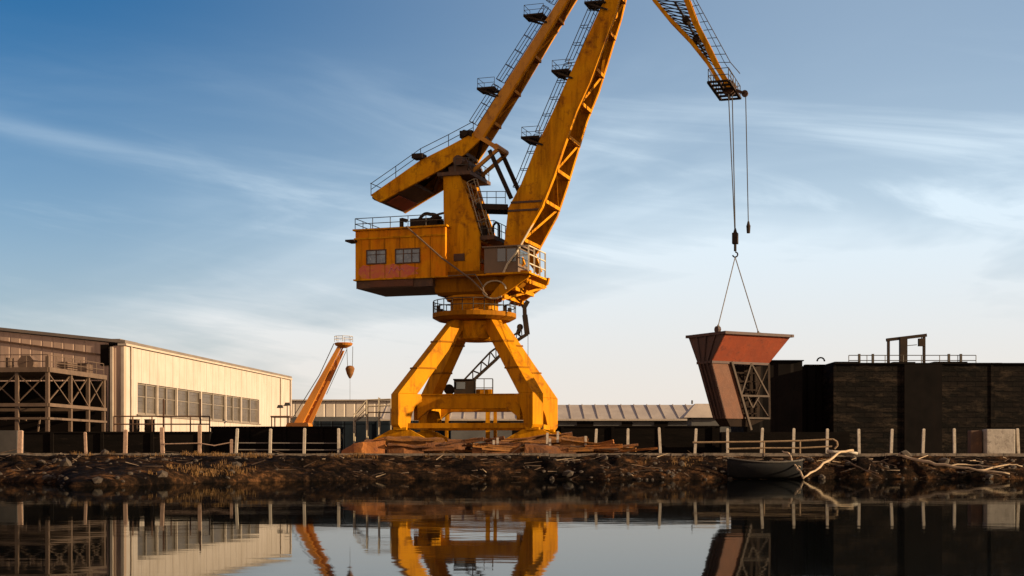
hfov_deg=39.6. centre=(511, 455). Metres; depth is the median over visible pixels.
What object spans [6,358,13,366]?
steel drum
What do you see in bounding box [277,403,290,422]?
street lamp
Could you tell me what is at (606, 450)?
angle bar
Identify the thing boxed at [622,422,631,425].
window
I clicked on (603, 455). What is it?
reed litter
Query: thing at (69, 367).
timber stack
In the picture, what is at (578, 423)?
window
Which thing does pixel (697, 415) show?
roof hut
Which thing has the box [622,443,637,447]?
scrap pipe
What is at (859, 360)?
walkway railing
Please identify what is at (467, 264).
portal crane
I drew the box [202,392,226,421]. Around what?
window
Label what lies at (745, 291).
lifting sling
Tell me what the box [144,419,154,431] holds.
oil drum
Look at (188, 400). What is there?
window
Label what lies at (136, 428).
oil drum
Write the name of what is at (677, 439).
shed yard wall
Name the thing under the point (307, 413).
crane
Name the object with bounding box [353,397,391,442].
gangway
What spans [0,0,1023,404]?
sky
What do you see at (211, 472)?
dry grass
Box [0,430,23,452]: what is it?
grey block wall
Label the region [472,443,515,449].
girder
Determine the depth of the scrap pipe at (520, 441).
80.72 m
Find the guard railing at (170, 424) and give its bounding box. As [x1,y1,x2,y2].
[113,399,209,431]
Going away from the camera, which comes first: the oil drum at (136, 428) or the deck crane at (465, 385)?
the oil drum at (136, 428)
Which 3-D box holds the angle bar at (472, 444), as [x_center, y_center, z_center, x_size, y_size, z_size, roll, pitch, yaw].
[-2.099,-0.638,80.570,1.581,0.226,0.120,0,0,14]
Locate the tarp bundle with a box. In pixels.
[18,355,37,366]
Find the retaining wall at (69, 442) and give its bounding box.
[24,432,213,453]
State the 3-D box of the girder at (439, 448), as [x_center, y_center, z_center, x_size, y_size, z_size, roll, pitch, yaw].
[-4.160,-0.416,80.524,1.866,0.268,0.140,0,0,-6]
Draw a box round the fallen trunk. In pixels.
[898,453,1022,474]
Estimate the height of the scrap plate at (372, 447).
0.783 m
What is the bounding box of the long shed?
[380,404,730,442]
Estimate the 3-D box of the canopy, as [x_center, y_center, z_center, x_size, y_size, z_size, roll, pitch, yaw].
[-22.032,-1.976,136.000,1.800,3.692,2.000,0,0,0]
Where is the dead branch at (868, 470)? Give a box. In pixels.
[843,459,895,478]
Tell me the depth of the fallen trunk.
77.19 m
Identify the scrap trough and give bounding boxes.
[387,443,431,452]
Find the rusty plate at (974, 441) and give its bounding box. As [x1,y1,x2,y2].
[968,430,981,452]
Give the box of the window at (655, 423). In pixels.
[654,422,667,425]
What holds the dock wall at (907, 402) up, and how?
on the ground
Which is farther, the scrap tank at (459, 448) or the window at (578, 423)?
the window at (578, 423)
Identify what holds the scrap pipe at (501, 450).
on the scrap sheet
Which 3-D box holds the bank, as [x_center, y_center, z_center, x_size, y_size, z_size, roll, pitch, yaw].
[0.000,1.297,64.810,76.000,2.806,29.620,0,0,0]
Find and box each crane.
[286,335,354,425]
[345,0,750,440]
[444,300,529,441]
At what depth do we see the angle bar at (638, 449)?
80.61 m
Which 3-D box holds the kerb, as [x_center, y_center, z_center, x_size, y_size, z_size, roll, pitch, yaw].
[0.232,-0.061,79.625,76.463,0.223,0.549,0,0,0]
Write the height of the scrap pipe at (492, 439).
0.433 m
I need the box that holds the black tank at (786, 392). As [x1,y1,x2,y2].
[731,360,803,431]
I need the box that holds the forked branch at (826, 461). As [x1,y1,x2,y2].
[782,449,853,478]
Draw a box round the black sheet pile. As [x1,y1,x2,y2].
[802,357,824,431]
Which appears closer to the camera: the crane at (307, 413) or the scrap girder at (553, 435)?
the scrap girder at (553, 435)
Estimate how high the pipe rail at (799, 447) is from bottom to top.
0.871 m
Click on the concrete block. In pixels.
(998, 440)
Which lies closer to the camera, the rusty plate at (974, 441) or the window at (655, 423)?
the rusty plate at (974, 441)
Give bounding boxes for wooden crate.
[77,363,93,372]
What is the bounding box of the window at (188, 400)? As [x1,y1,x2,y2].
[178,389,202,419]
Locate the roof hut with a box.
[679,400,720,431]
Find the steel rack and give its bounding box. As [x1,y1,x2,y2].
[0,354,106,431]
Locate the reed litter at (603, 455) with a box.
[6,452,1015,476]
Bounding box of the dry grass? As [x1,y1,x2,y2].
[68,450,950,476]
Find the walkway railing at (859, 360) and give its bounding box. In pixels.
[848,354,975,362]
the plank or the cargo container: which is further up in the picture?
the cargo container
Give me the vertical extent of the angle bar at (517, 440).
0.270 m
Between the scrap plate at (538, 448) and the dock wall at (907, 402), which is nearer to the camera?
the scrap plate at (538, 448)
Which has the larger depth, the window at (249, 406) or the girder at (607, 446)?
the window at (249, 406)
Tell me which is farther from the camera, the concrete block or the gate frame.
the gate frame
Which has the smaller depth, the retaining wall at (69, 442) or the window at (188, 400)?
the retaining wall at (69, 442)
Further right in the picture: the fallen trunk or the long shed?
the fallen trunk
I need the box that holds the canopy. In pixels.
[270,416,292,425]
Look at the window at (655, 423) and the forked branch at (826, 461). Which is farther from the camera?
the window at (655, 423)
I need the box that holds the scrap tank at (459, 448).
[424,442,464,452]
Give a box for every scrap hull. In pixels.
[364,436,444,449]
[517,435,588,452]
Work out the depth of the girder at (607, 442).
80.46 m
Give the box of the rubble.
[0,449,1023,485]
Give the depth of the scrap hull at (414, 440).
82.05 m
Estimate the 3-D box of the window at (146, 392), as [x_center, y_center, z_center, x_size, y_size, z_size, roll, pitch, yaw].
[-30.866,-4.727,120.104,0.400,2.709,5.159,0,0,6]
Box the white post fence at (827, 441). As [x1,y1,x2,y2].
[594,427,1019,453]
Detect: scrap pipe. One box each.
[447,436,503,441]
[482,448,512,451]
[501,440,532,442]
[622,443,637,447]
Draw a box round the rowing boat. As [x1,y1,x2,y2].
[727,457,802,478]
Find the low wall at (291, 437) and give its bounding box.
[210,426,343,453]
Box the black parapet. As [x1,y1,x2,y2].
[719,432,849,453]
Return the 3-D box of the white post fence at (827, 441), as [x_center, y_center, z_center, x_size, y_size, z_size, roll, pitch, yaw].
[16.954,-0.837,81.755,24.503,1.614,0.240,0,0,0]
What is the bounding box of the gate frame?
[886,334,926,362]
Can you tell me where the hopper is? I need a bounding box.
[686,326,793,429]
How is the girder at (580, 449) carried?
on the scrap plate at (538, 448)
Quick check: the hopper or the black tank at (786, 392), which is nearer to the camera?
the hopper
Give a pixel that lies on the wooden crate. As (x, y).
(83, 369)
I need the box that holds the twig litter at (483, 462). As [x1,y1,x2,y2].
[0,443,1023,479]
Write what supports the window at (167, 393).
in the factory hall
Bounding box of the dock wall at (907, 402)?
[822,362,1023,453]
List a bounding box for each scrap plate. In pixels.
[341,441,385,452]
[524,443,575,453]
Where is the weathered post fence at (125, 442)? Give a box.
[17,425,232,453]
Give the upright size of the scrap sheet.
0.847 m
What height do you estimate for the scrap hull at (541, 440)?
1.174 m
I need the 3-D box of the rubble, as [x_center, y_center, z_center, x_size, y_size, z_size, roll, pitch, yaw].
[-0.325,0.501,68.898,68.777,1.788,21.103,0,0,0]
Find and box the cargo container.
[314,421,450,449]
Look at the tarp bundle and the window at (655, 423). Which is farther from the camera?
the window at (655, 423)
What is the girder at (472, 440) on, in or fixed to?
on the scrap tank at (459, 448)
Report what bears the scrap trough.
on the ground
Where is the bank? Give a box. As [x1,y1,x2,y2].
[0,454,1023,486]
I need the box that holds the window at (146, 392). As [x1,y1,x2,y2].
[136,383,155,415]
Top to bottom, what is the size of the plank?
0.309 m
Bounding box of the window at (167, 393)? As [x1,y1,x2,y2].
[158,386,178,417]
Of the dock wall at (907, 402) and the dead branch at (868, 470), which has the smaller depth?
the dead branch at (868, 470)
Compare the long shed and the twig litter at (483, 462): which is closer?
the twig litter at (483, 462)
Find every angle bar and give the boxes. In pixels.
[462,443,488,446]
[509,438,526,442]
[593,449,619,451]
[609,447,657,452]
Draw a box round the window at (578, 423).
[577,422,592,425]
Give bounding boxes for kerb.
[0,453,1023,456]
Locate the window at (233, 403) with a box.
[227,396,242,422]
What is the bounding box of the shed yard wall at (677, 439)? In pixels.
[512,426,719,452]
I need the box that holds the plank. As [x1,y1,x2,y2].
[827,450,857,454]
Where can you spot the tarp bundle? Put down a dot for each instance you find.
(29, 364)
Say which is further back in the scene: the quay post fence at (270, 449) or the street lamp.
the street lamp
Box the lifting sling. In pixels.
[717,257,758,332]
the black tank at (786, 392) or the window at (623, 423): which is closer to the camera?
the black tank at (786, 392)
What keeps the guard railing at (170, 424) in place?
on the retaining wall at (69, 442)
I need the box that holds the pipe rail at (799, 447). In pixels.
[693,438,837,452]
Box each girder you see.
[366,438,385,446]
[422,446,454,450]
[443,437,483,442]
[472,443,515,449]
[500,432,572,442]
[560,438,618,453]
[568,447,593,451]
[570,446,617,449]
[585,444,622,448]
[593,440,613,444]
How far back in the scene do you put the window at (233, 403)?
144.79 m
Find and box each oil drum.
[129,419,139,431]
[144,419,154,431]
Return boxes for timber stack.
[57,362,76,370]
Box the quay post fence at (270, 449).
[233,428,339,453]
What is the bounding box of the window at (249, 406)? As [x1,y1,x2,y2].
[242,398,260,424]
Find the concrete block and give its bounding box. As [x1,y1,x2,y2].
[982,429,1014,452]
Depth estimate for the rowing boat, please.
75.83 m
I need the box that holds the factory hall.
[0,327,292,431]
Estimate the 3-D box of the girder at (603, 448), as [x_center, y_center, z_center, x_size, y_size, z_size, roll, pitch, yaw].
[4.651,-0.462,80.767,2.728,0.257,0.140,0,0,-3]
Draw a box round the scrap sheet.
[472,440,520,452]
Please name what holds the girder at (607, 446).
on the angle bar at (606, 450)
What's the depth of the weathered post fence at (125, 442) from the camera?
81.70 m
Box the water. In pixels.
[0,479,1023,575]
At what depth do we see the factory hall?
124.63 m
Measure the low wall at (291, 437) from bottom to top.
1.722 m
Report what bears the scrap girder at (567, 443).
on the ground
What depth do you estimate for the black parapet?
94.00 m

